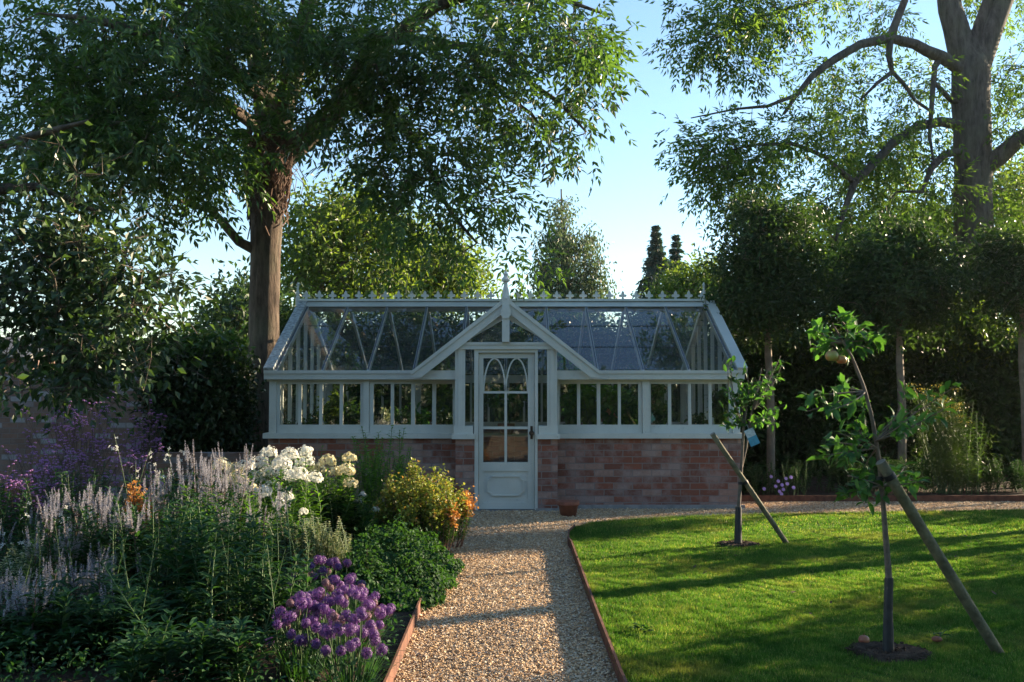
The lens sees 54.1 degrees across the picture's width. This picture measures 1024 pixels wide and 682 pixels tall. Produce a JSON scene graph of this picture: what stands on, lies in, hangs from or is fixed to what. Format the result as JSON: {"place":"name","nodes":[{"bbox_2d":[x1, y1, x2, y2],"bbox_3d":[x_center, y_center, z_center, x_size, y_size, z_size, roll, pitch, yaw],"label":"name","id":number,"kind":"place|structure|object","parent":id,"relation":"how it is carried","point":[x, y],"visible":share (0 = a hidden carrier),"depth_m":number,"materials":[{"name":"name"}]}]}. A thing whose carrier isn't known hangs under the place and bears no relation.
{"place":"outdoors","nodes":[
{"label":"outdoors","id":0,"kind":"place"},
{"bbox_2d":[1,486,218,500],"bbox_3d":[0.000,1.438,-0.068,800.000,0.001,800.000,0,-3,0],"label":"ground","id":1,"kind":"structure","parent":0,"point":[36,491],"depth_m":14.01,"materials":[{"name":"brown soil"}]},
{"bbox_2d":[0,370,154,485],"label":"brick wall","id":2,"kind":"structure","parent":1,"relation":"on","point":[13,437],"depth_m":14.55,"materials":[{"name":"brick"}]},
{"bbox_2d":[82,452,267,498],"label":"brick wall","id":3,"kind":"structure","parent":1,"relation":"on","point":[232,457],"depth_m":12.84,"materials":[{"name":"red brick"}]},
{"bbox_2d":[119,320,266,451],"bbox_3d":[-4.763,1.090,14.921,2.153,2.797,1.772,0,-3,0],"label":"hedge","id":4,"kind":"object","parent":1,"relation":"on","point":[205,416],"visible":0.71,"depth_m":14.47,"materials":[{"name":"green plant"}]},
{"bbox_2d":[167,255,311,357],"bbox_3d":[-6.456,0.203,23.759,3.426,4.672,4.859,1,-3,-24],"label":"garden tree","id":5,"kind":"object","parent":1,"relation":"on","point":[234,304],"visible":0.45,"depth_m":23.23,"materials":[{"name":"green plant"}]},
{"bbox_2d":[0,0,648,451],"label":"ash tree","id":6,"kind":"object","parent":1,"relation":"on","point":[364,72],"visible":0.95,"depth_m":13.63,"materials":[{"name":"green plant"}]},
{"bbox_2d":[239,166,461,359],"bbox_3d":[-4.351,-1.170,27.548,5.872,7.768,6.233,0,-3,0],"label":"garden tree","id":7,"kind":"object","parent":1,"relation":"on","point":[324,257],"visible":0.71,"depth_m":26.34,"materials":[{"name":"green plant"}]},
{"bbox_2d":[357,200,517,348],"bbox_3d":[-2.229,-0.707,30.009,4.931,7.070,5.622,0,-3,0],"label":"garden tree","id":8,"kind":"object","parent":1,"relation":"on","point":[441,286],"visible":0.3,"depth_m":29.08,"materials":[{"name":"green plant"}]},
{"bbox_2d":[237,280,700,423],"bbox_3d":[-0.455,0.813,18.534,9.357,3.857,2.488,0,-3,0],"label":"hedge","id":9,"kind":"object","parent":1,"relation":"on","point":[566,329],"visible":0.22,"depth_m":18.03,"materials":[{"name":"green plant"}]},
{"bbox_2d":[263,271,747,511],"bbox_3d":[-0.103,0.640,13.560,5.741,2.922,4.210,0,-3,0],"label":"greenhouse","id":10,"kind":"object","parent":1,"relation":"on","point":[553,459],"visible":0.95,"depth_m":11.80,"materials":[{"name":"brick"}]},
{"bbox_2d":[277,381,362,432],"bbox_3d":[-2.271,0.784,11.885,1.020,0.610,0.050,0,-3,0],"label":"window","id":11,"kind":"structure","parent":10,"relation":"in","point":[299,428],"depth_m":11.86,"materials":[{"name":"paint"}]},
{"bbox_2d":[369,381,454,432],"bbox_3d":[-1.179,0.784,11.885,1.013,0.610,0.050,0,-3,0],"label":"window","id":12,"kind":"structure","parent":10,"relation":"in","point":[412,428],"depth_m":11.86,"materials":[{"name":"paint"}]},
{"bbox_2d":[326,383,683,425],"bbox_3d":[-0.087,0.985,15.496,5.571,0.671,0.070,0,-3,0],"label":"back window","id":13,"kind":"structure","parent":10,"relation":"in","point":[329,387],"depth_m":15.47,"materials":[{"name":"paint"}]},
{"bbox_2d":[479,353,534,508],"bbox_3d":[-0.062,1.038,11.582,0.644,1.800,0.103,0,-3,0],"label":"door","id":14,"kind":"structure","parent":10,"relation":"in","point":[502,485],"depth_m":11.57,"materials":[{"name":"paint"}]},
{"bbox_2d":[557,381,641,432],"bbox_3d":[1.037,0.784,11.885,1.002,0.610,0.050,0,-3,0],"label":"window","id":15,"kind":"structure","parent":10,"relation":"in","point":[578,428],"depth_m":11.86,"materials":[{"name":"paint"}]},
{"bbox_2d":[649,381,731,432],"bbox_3d":[2.115,0.784,11.885,0.971,0.610,0.050,0,-3,0],"label":"window","id":16,"kind":"structure","parent":10,"relation":"in","point":[669,428],"depth_m":11.86,"materials":[{"name":"paint"}]},
{"bbox_2d":[703,387,727,424],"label":"potted plant","id":17,"kind":"object","parent":10,"relation":"in","point":[718,410],"visible":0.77,"depth_m":12.12,"materials":[{"name":"green plant"}]},
{"bbox_2d":[524,189,623,325],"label":"birch tree","id":18,"kind":"object","parent":1,"relation":"on","point":[587,276],"visible":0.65,"depth_m":39.77,"materials":[{"name":"green plant"}]},
{"bbox_2d":[624,225,677,360],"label":"conifer","id":19,"kind":"object","parent":1,"relation":"on","point":[656,253],"visible":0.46,"depth_m":44.99,"materials":[{"name":"green plant"}]},
{"bbox_2d":[630,243,730,325],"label":"garden shrub","id":20,"kind":"object","parent":1,"relation":"on","point":[669,285],"visible":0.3,"depth_m":26.55,"materials":[{"name":"green plant"}]},
{"bbox_2d":[638,0,1023,321],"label":"ash tree","id":21,"kind":"object","parent":1,"relation":"on","point":[966,59],"visible":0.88,"depth_m":19.08,"materials":[{"name":"green plant"}]},
{"bbox_2d":[808,170,998,322],"bbox_3d":[10.456,-1.094,27.013,6.863,7.566,5.518,0,-3,0],"label":"garden tree","id":22,"kind":"object","parent":1,"relation":"on","point":[825,244],"visible":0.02,"depth_m":26.41,"materials":[{"name":"green plant"}]},
{"bbox_2d":[948,146,1023,328],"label":"garden tree","id":23,"kind":"object","parent":1,"relation":"on","point":[1004,174],"visible":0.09,"depth_m":26.55,"materials":[{"name":"green plant"}]},
{"bbox_2d":[0,512,451,681],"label":"border soil","id":24,"kind":"structure","parent":0,"point":[398,626],"depth_m":4.92,"materials":[{"name":"brown soil"}]},
{"bbox_2d":[0,568,60,672],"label":"culvers root","id":25,"kind":"object","parent":24,"relation":"on","point":[17,602],"visible":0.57,"depth_m":4.95,"materials":[{"name":"purple plant"}]},
{"bbox_2d":[0,460,67,558],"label":"verbena","id":26,"kind":"object","parent":24,"relation":"on","point":[19,482],"visible":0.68,"depth_m":8.11,"materials":[{"name":"purple plant"}]},
{"bbox_2d":[0,597,115,671],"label":"perennial","id":27,"kind":"object","parent":24,"relation":"on","point":[23,632],"visible":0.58,"depth_m":4.87,"materials":[{"name":"green plant"}]},
{"bbox_2d":[1,439,115,536],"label":"verbena","id":28,"kind":"object","parent":24,"relation":"on","point":[43,473],"visible":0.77,"depth_m":8.76,"materials":[{"name":"purple plant"}]},
{"bbox_2d":[0,542,129,599],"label":"perennial","id":29,"kind":"object","parent":24,"relation":"on","point":[7,558],"visible":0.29,"depth_m":6.46,"materials":[{"name":"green plant"}]},
{"bbox_2d":[0,483,130,572],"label":"culvers root","id":30,"kind":"object","parent":24,"relation":"on","point":[9,539],"visible":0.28,"depth_m":7.42,"materials":[{"name":"purple plant"}]},
{"bbox_2d":[20,391,128,535],"bbox_3d":[-3.972,1.131,9.152,1.039,1.339,0.572,0,-3,0],"label":"verbena","id":31,"kind":"object","parent":24,"relation":"on","point":[85,433],"visible":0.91,"depth_m":9.14,"materials":[{"name":"purple plant"}]},
{"bbox_2d":[34,542,125,632],"bbox_3d":[-2.363,1.365,5.400,0.547,0.618,1.016,2,-3,-37],"label":"culvers root","id":32,"kind":"object","parent":24,"relation":"on","point":[91,587],"visible":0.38,"depth_m":5.33,"materials":[{"name":"purple plant"}]},
{"bbox_2d":[15,482,165,604],"bbox_3d":[-2.736,1.301,6.549,1.188,0.755,0.809,0,-3,0],"label":"culvers root","id":33,"kind":"object","parent":24,"relation":"on","point":[76,555],"visible":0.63,"depth_m":6.40,"materials":[{"name":"purple plant"}]},
{"bbox_2d":[0,468,182,563],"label":"perennial","id":34,"kind":"object","parent":24,"relation":"on","point":[18,523],"visible":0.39,"depth_m":7.95,"materials":[{"name":"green plant"}]},
{"bbox_2d":[6,458,214,519],"bbox_3d":[-4.036,1.515,10.121,2.158,0.664,0.595,0,-3,-5],"label":"perennial","id":35,"kind":"object","parent":24,"relation":"on","point":[105,478],"visible":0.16,"depth_m":10.13,"materials":[{"name":"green plant"}]},
{"bbox_2d":[16,575,212,663],"bbox_3d":[-2.017,1.415,5.112,0.977,0.392,0.718,0,-3,0],"label":"perennial","id":36,"kind":"object","parent":24,"relation":"on","point":[87,606],"visible":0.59,"depth_m":5.00,"materials":[{"name":"green plant"}]},
{"bbox_2d":[0,106,245,437],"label":"broadleaf tree","id":37,"kind":"object","parent":24,"relation":"on","point":[74,365],"visible":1,"depth_m":9.99,"materials":[{"name":"green plant"}]},
{"bbox_2d":[101,536,151,668],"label":"tall shoot","id":38,"kind":"object","parent":24,"relation":"on","point":[124,557],"visible":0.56,"depth_m":5.06,"materials":[{"name":"green plant"}]},
{"bbox_2d":[101,443,163,526],"bbox_3d":[-3.206,1.324,8.565,0.583,0.900,0.550,0,-3,0],"label":"red hot poker","id":39,"kind":"object","parent":24,"relation":"on","point":[120,467],"visible":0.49,"depth_m":8.57,"materials":[{"name":"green plant"}]},
{"bbox_2d":[117,480,156,560],"bbox_3d":[-2.844,1.385,7.540,0.361,0.682,0.305,0,-3,0],"label":"spurge","id":40,"kind":"object","parent":24,"relation":"on","point":[133,499],"visible":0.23,"depth_m":7.54,"materials":[{"name":"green plant"}]},
{"bbox_2d":[113,399,167,512],"bbox_3d":[-3.516,1.183,9.511,0.389,1.268,0.681,2,-3,-35],"label":"verbena","id":41,"kind":"object","parent":24,"relation":"on","point":[142,439],"visible":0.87,"depth_m":9.47,"materials":[{"name":"purple plant"}]},
{"bbox_2d":[69,492,250,594],"bbox_3d":[-2.284,1.341,6.558,1.173,0.675,0.814,0,-3,0],"label":"perennial","id":42,"kind":"object","parent":24,"relation":"on","point":[102,537],"visible":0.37,"depth_m":6.44,"materials":[{"name":"green plant"}]},
{"bbox_2d":[10,494,313,681],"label":"wild stem","id":43,"kind":"object","parent":24,"relation":"on","point":[208,561],"visible":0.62,"depth_m":5.29,"materials":[{"name":"green plant"}]},
{"bbox_2d":[99,607,282,681],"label":"perennial","id":44,"kind":"object","parent":24,"relation":"on","point":[205,640],"visible":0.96,"depth_m":4.45,"materials":[{"name":"green plant"}]},
{"bbox_2d":[92,559,164,637],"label":"tall shoot","id":45,"kind":"object","parent":44,"relation":"on","point":[136,610],"visible":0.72,"depth_m":4.81,"materials":[{"name":"green plant"}]},
{"bbox_2d":[141,440,266,575],"bbox_3d":[-2.302,1.223,7.375,1.200,0.987,0.631,-1,-3,15],"label":"culvers root","id":46,"kind":"object","parent":24,"relation":"on","point":[219,483],"visible":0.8,"depth_m":7.33,"materials":[{"name":"white plant"}]},
{"bbox_2d":[137,484,274,566],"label":"perennial","id":47,"kind":"object","parent":24,"relation":"on","point":[253,511],"visible":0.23,"depth_m":7.14,"materials":[{"name":"green plant"}]},
{"bbox_2d":[136,512,279,637],"bbox_3d":[-1.650,1.287,5.527,0.738,0.684,0.757,3,-4,-45],"label":"perennial","id":48,"kind":"object","parent":24,"relation":"on","point":[187,566],"visible":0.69,"depth_m":5.51,"materials":[{"name":"green plant"}]},
{"bbox_2d":[185,545,239,663],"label":"tall shoot","id":49,"kind":"object","parent":24,"relation":"on","point":[211,605],"visible":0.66,"depth_m":5.04,"materials":[{"name":"green plant"}]},
{"bbox_2d":[0,495,441,681],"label":"ground cover","id":50,"kind":"object","parent":24,"relation":"on","point":[9,667],"visible":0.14,"depth_m":4.71,"materials":[{"name":"green plant"}]},
{"bbox_2d":[206,457,261,530],"bbox_3d":[-2.244,1.338,8.007,0.444,0.818,0.635,2,-3,-36],"label":"phlox","id":51,"kind":"object","parent":24,"relation":"on","point":[232,470],"visible":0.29,"depth_m":8.02,"materials":[{"name":"beige plant"}]},
{"bbox_2d":[214,482,295,578],"bbox_3d":[-1.714,1.339,6.908,0.660,0.712,0.709,0,-3,0],"label":"culvers root","id":52,"kind":"object","parent":24,"relation":"on","point":[278,508],"visible":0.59,"depth_m":7.00,"materials":[{"name":"green plant"}]},
{"bbox_2d":[228,544,321,656],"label":"perennial","id":53,"kind":"object","parent":24,"relation":"on","point":[282,584],"visible":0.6,"depth_m":5.21,"materials":[{"name":"green plant"}]},
{"bbox_2d":[238,518,320,583],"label":"perennial","id":54,"kind":"object","parent":24,"relation":"on","point":[247,531],"visible":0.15,"depth_m":6.76,"materials":[{"name":"green plant"}]},
{"bbox_2d":[245,447,314,549],"bbox_3d":[-1.930,1.322,8.315,0.649,0.879,0.577,0,-3,0],"label":"phlox","id":55,"kind":"object","parent":24,"relation":"on","point":[260,463],"visible":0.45,"depth_m":8.35,"materials":[{"name":"white plant"}]},
{"bbox_2d":[237,445,328,546],"bbox_3d":[-1.874,1.294,8.047,0.860,0.911,0.698,-2,-4,40],"label":"phlox","id":56,"kind":"object","parent":24,"relation":"on","point":[297,473],"visible":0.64,"depth_m":7.95,"materials":[{"name":"white plant"}]},
{"bbox_2d":[242,591,346,681],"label":"allium clump","id":57,"kind":"object","parent":24,"relation":"on","point":[289,616],"visible":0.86,"depth_m":4.70,"materials":[{"name":"purple plant"}]},
{"bbox_2d":[276,511,351,587],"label":"pale shrub","id":58,"kind":"object","parent":24,"relation":"on","point":[321,547],"visible":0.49,"depth_m":6.62,"materials":[{"name":"green plant"}]},
{"bbox_2d":[260,491,383,558],"bbox_3d":[-1.472,1.477,7.932,0.612,0.538,1.382,-2,-3,35],"label":"phlox","id":59,"kind":"object","parent":24,"relation":"on","point":[303,509],"visible":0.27,"depth_m":8.28,"materials":[{"name":"white plant"}]},
{"bbox_2d":[282,554,371,620],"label":"allium clump","id":60,"kind":"object","parent":24,"relation":"on","point":[333,562],"visible":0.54,"depth_m":5.86,"materials":[{"name":"purple plant"}]},
{"bbox_2d":[307,451,361,538],"bbox_3d":[-1.472,1.351,8.416,0.468,0.829,0.589,2,-3,-39],"label":"phlox","id":61,"kind":"object","parent":24,"relation":"on","point":[343,468],"visible":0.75,"depth_m":8.43,"materials":[{"name":"beige plant"}]},
{"bbox_2d":[297,485,373,548],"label":"perennial","id":62,"kind":"object","parent":24,"relation":"on","point":[335,512],"visible":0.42,"depth_m":8.29,"materials":[{"name":"green plant"}]},
{"bbox_2d":[308,445,374,530],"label":"perennial","id":63,"kind":"object","parent":24,"relation":"on","point":[340,483],"visible":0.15,"depth_m":9.24,"materials":[{"name":"green plant"}]},
{"bbox_2d":[280,574,410,668],"bbox_3d":[-0.851,1.402,5.104,0.711,0.414,0.790,0,-3,0],"label":"allium clump","id":64,"kind":"object","parent":24,"relation":"on","point":[357,593],"visible":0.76,"depth_m":5.02,"materials":[{"name":"purple plant"}]},
{"bbox_2d":[285,606,414,681],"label":"allium clump","id":65,"kind":"object","parent":24,"relation":"on","point":[339,629],"visible":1,"depth_m":4.44,"materials":[{"name":"purple plant"}]},
{"bbox_2d":[306,541,418,614],"bbox_3d":[-1.059,1.524,6.612,0.860,0.389,1.060,-1,-3,25],"label":"cranesbill","id":66,"kind":"object","parent":24,"relation":"on","point":[370,563],"visible":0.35,"depth_m":6.51,"materials":[{"name":"green plant"}]},
{"bbox_2d":[350,425,413,531],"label":"perennial","id":67,"kind":"object","parent":24,"relation":"on","point":[378,466],"visible":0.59,"depth_m":9.40,"materials":[{"name":"green plant"}]},
{"bbox_2d":[342,509,465,581],"bbox_3d":[-0.900,1.527,7.680,1.096,0.488,1.623,0,-3,0],"label":"cranesbill","id":68,"kind":"object","parent":24,"relation":"on","point":[436,550],"visible":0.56,"depth_m":7.50,"materials":[{"name":"green plant"}]},
{"bbox_2d":[373,549,458,611],"bbox_3d":[-0.721,1.566,6.787,0.714,0.321,1.380,0,-3,0],"label":"cranesbill","id":69,"kind":"object","parent":24,"relation":"on","point":[433,582],"visible":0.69,"depth_m":6.60,"materials":[{"name":"green plant"}]},
{"bbox_2d":[371,457,478,549],"bbox_3d":[-0.790,1.388,8.645,0.904,0.779,0.776,-2,-4,41],"label":"spurge","id":70,"kind":"object","parent":24,"relation":"on","point":[437,511],"visible":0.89,"depth_m":8.52,"materials":[{"name":"yellow plant"}]},
{"bbox_2d":[0,0,1023,369],"label":"sky","id":71,"kind":"structure","parent":0,"point":[625,204],"materials":[{"name":"blue"}]},
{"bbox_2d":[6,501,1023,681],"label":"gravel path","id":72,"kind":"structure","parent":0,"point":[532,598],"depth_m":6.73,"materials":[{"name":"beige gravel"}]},
{"bbox_2d":[383,516,460,681],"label":"steel edging","id":73,"kind":"object","parent":72,"relation":"on","point":[398,657],"visible":0.29,"depth_m":5.32,"materials":[{"name":"brown metal"}]},
{"bbox_2d":[568,524,627,681],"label":"steel edging","id":74,"kind":"object","parent":72,"relation":"on","point":[607,643],"visible":0.68,"depth_m":5.85,"materials":[{"name":"metal"}]},
{"bbox_2d":[742,495,1023,500],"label":"steel edging","id":75,"kind":"object","parent":72,"relation":"on","point":[892,498],"depth_m":12.51,"materials":[{"name":"brown metal"}]},
{"bbox_2d":[567,508,1023,681],"bbox_3d":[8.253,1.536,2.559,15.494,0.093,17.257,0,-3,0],"label":"lawn","id":76,"kind":"structure","parent":0,"point":[845,609],"depth_m":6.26,"materials":[{"name":"green plant"}]},
{"bbox_2d":[717,540,758,548],"bbox_3d":[1.982,1.758,8.714,0.421,0.044,0.368,0,-3,0],"label":"soil patch","id":77,"kind":"object","parent":76,"relation":"on","point":[728,543],"visible":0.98,"depth_m":8.66,"materials":[{"name":"brown soil"}]},
{"bbox_2d":[718,355,790,543],"bbox_3d":[2.155,0.961,8.760,0.705,1.678,0.418,0,-3,-7],"label":"apple tree","id":78,"kind":"object","parent":77,"relation":"on","point":[758,421],"visible":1,"depth_m":8.72,"materials":[{"name":"green plant"}]},
{"bbox_2d":[710,432,788,543],"bbox_3d":[2.095,1.321,8.742,0.760,1.054,0.052,0,-3,-10],"label":"tree stake","id":79,"kind":"object","parent":76,"relation":"on","point":[749,488],"visible":0.95,"depth_m":8.72,"materials":[{"name":"brown wood"}]},
{"bbox_2d":[845,640,939,664],"bbox_3d":[1.960,1.593,5.166,0.484,0.040,0.430,0,-3,0],"label":"soil patch","id":80,"kind":"object","parent":76,"relation":"on","point":[901,650],"visible":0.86,"depth_m":5.10,"materials":[{"name":"brown soil"}]},
{"bbox_2d":[796,306,960,652],"bbox_3d":[1.871,0.726,5.172,0.861,1.809,0.545,0,-3,0],"label":"apple tree","id":81,"kind":"object","parent":80,"relation":"on","point":[898,428],"visible":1,"depth_m":5.16,"materials":[{"name":"green plant"}]},
{"bbox_2d":[876,459,1004,653],"bbox_3d":[2.219,1.143,5.158,0.716,1.077,0.098,0,-3,-5],"label":"tree stake","id":82,"kind":"object","parent":76,"relation":"on","point":[889,477],"visible":0.94,"depth_m":5.14,"materials":[{"name":"brown wood"}]},
{"bbox_2d":[742,465,1023,494],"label":"back bed soil","id":83,"kind":"structure","parent":0,"point":[812,490],"depth_m":13.36,"materials":[{"name":"brown soil"}]},
{"bbox_2d":[674,171,860,486],"bbox_3d":[3.621,-0.143,13.875,2.588,4.319,2.100,0,-3,0],"label":"standard tree","id":84,"kind":"object","parent":83,"relation":"on","point":[766,292],"visible":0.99,"depth_m":13.59,"materials":[{"name":"green plant"}]},
{"bbox_2d":[742,460,807,494],"bbox_3d":[3.317,1.748,12.831,0.912,0.455,0.580,0,-3,0],"label":"aster","id":85,"kind":"object","parent":83,"relation":"on","point":[765,488],"visible":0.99,"depth_m":12.75,"materials":[{"name":"purple plant"}]},
{"bbox_2d":[783,452,861,492],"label":"perennial","id":86,"kind":"object","parent":83,"relation":"on","point":[834,473],"visible":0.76,"depth_m":13.18,"materials":[{"name":"green plant"}]},
{"bbox_2d":[678,272,1021,476],"bbox_3d":[6.769,0.647,16.637,7.962,3.999,3.399,0,-3,0],"label":"hedge","id":87,"kind":"object","parent":83,"relation":"on","point":[990,375],"visible":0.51,"depth_m":15.65,"materials":[{"name":"green plant"}]},
{"bbox_2d":[805,203,995,474],"bbox_3d":[5.342,0.012,13.892,2.736,4.013,2.233,0,-3,0],"label":"standard tree","id":88,"kind":"object","parent":83,"relation":"on","point":[899,274],"visible":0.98,"depth_m":13.64,"materials":[{"name":"green plant"}]},
{"bbox_2d":[884,455,943,493],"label":"perennial","id":89,"kind":"object","parent":83,"relation":"on","point":[918,467],"visible":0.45,"depth_m":13.14,"materials":[{"name":"green plant"}]},
{"bbox_2d":[894,376,1000,493],"bbox_3d":[5.628,1.254,13.049,1.385,1.592,0.986,0,-3,0],"label":"fennel","id":90,"kind":"object","parent":83,"relation":"on","point":[945,461],"visible":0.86,"depth_m":12.93,"materials":[{"name":"green plant"}]},
{"bbox_2d":[943,400,985,494],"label":"back bed bush","id":91,"kind":"object","parent":83,"relation":"on","point":[979,470],"visible":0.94,"depth_m":12.89,"materials":[{"name":"green plant"}]},
{"bbox_2d":[945,455,1003,492],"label":"perennial","id":92,"kind":"object","parent":83,"relation":"on","point":[990,473],"visible":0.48,"depth_m":13.10,"materials":[{"name":"green plant"}]},
{"bbox_2d":[945,207,1023,485],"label":"standard tree","id":93,"kind":"object","parent":83,"relation":"on","point":[999,260],"visible":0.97,"depth_m":13.74,"materials":[{"name":"green plant"}]},
{"bbox_2d":[979,459,1023,492],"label":"perennial","id":94,"kind":"object","parent":83,"relation":"on","point":[1014,472],"visible":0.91,"depth_m":13.18,"materials":[{"name":"green plant"}]},
{"bbox_3d":[-1.636,1.633,12.372,1.872,0.725,0.610,0,-3,0],"label":"bench","id":95,"kind":"object","parent":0,"visible":0},
{"bbox_2d":[312,384,349,424],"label":"potted plant","id":96,"kind":"object","parent":95,"relation":"on","point":[331,412],"visible":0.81,"depth_m":12.24,"materials":[{"name":"green plant"}]},
{"bbox_2d":[343,393,359,424],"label":"potted plant","id":97,"kind":"object","parent":95,"relation":"on","point":[350,418],"visible":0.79,"depth_m":12.21,"materials":[{"name":"green plant"}]},
{"bbox_3d":[1.486,1.633,12.372,1.824,0.725,0.610,0,-3,0],"label":"bench","id":98,"kind":"object","parent":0,"visible":0},
{"bbox_2d":[560,389,584,424],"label":"potted plant","id":99,"kind":"object","parent":98,"relation":"on","point":[570,418],"visible":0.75,"depth_m":12.16,"materials":[{"name":"green plant"}]},
{"bbox_2d":[567,384,608,424],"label":"potted plant","id":100,"kind":"object","parent":98,"relation":"on","point":[589,412],"visible":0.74,"depth_m":12.19,"materials":[{"name":"green plant"}]},
{"bbox_2d":[594,384,630,424],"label":"potted plant","id":101,"kind":"object","parent":98,"relation":"on","point":[610,403],"visible":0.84,"depth_m":12.11,"materials":[{"name":"green plant"}]},
{"bbox_2d":[613,385,652,424],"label":"potted plant","id":102,"kind":"object","parent":98,"relation":"on","point":[631,415],"visible":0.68,"depth_m":12.25,"materials":[{"name":"green plant"}]},
{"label":"greenhouse floor","id":103,"kind":"structure","parent":0,"visible":0},
{"bbox_2d":[483,433,527,436],"bbox_3d":[-0.087,1.753,14.914,4.971,0.725,0.680,0,-3,0],"label":"bench","id":104,"kind":"object","parent":103,"relation":"on","point":[500,435],"depth_m":14.59,"materials":[{"name":"wood"}]},
{"bbox_2d":[344,358,387,423],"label":"potted plant","id":105,"kind":"object","parent":104,"relation":"on","point":[378,388],"visible":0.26,"depth_m":14.95,"materials":[{"name":"green plant"}]},
{"bbox_2d":[418,355,454,424],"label":"potted plant","id":106,"kind":"object","parent":104,"relation":"on","point":[440,399],"visible":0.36,"depth_m":14.85,"materials":[{"name":"green plant"}]},
{"bbox_2d":[485,382,527,434],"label":"potted plant","id":107,"kind":"object","parent":104,"relation":"on","point":[497,405],"visible":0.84,"depth_m":14.88,"materials":[{"name":"green plant"}]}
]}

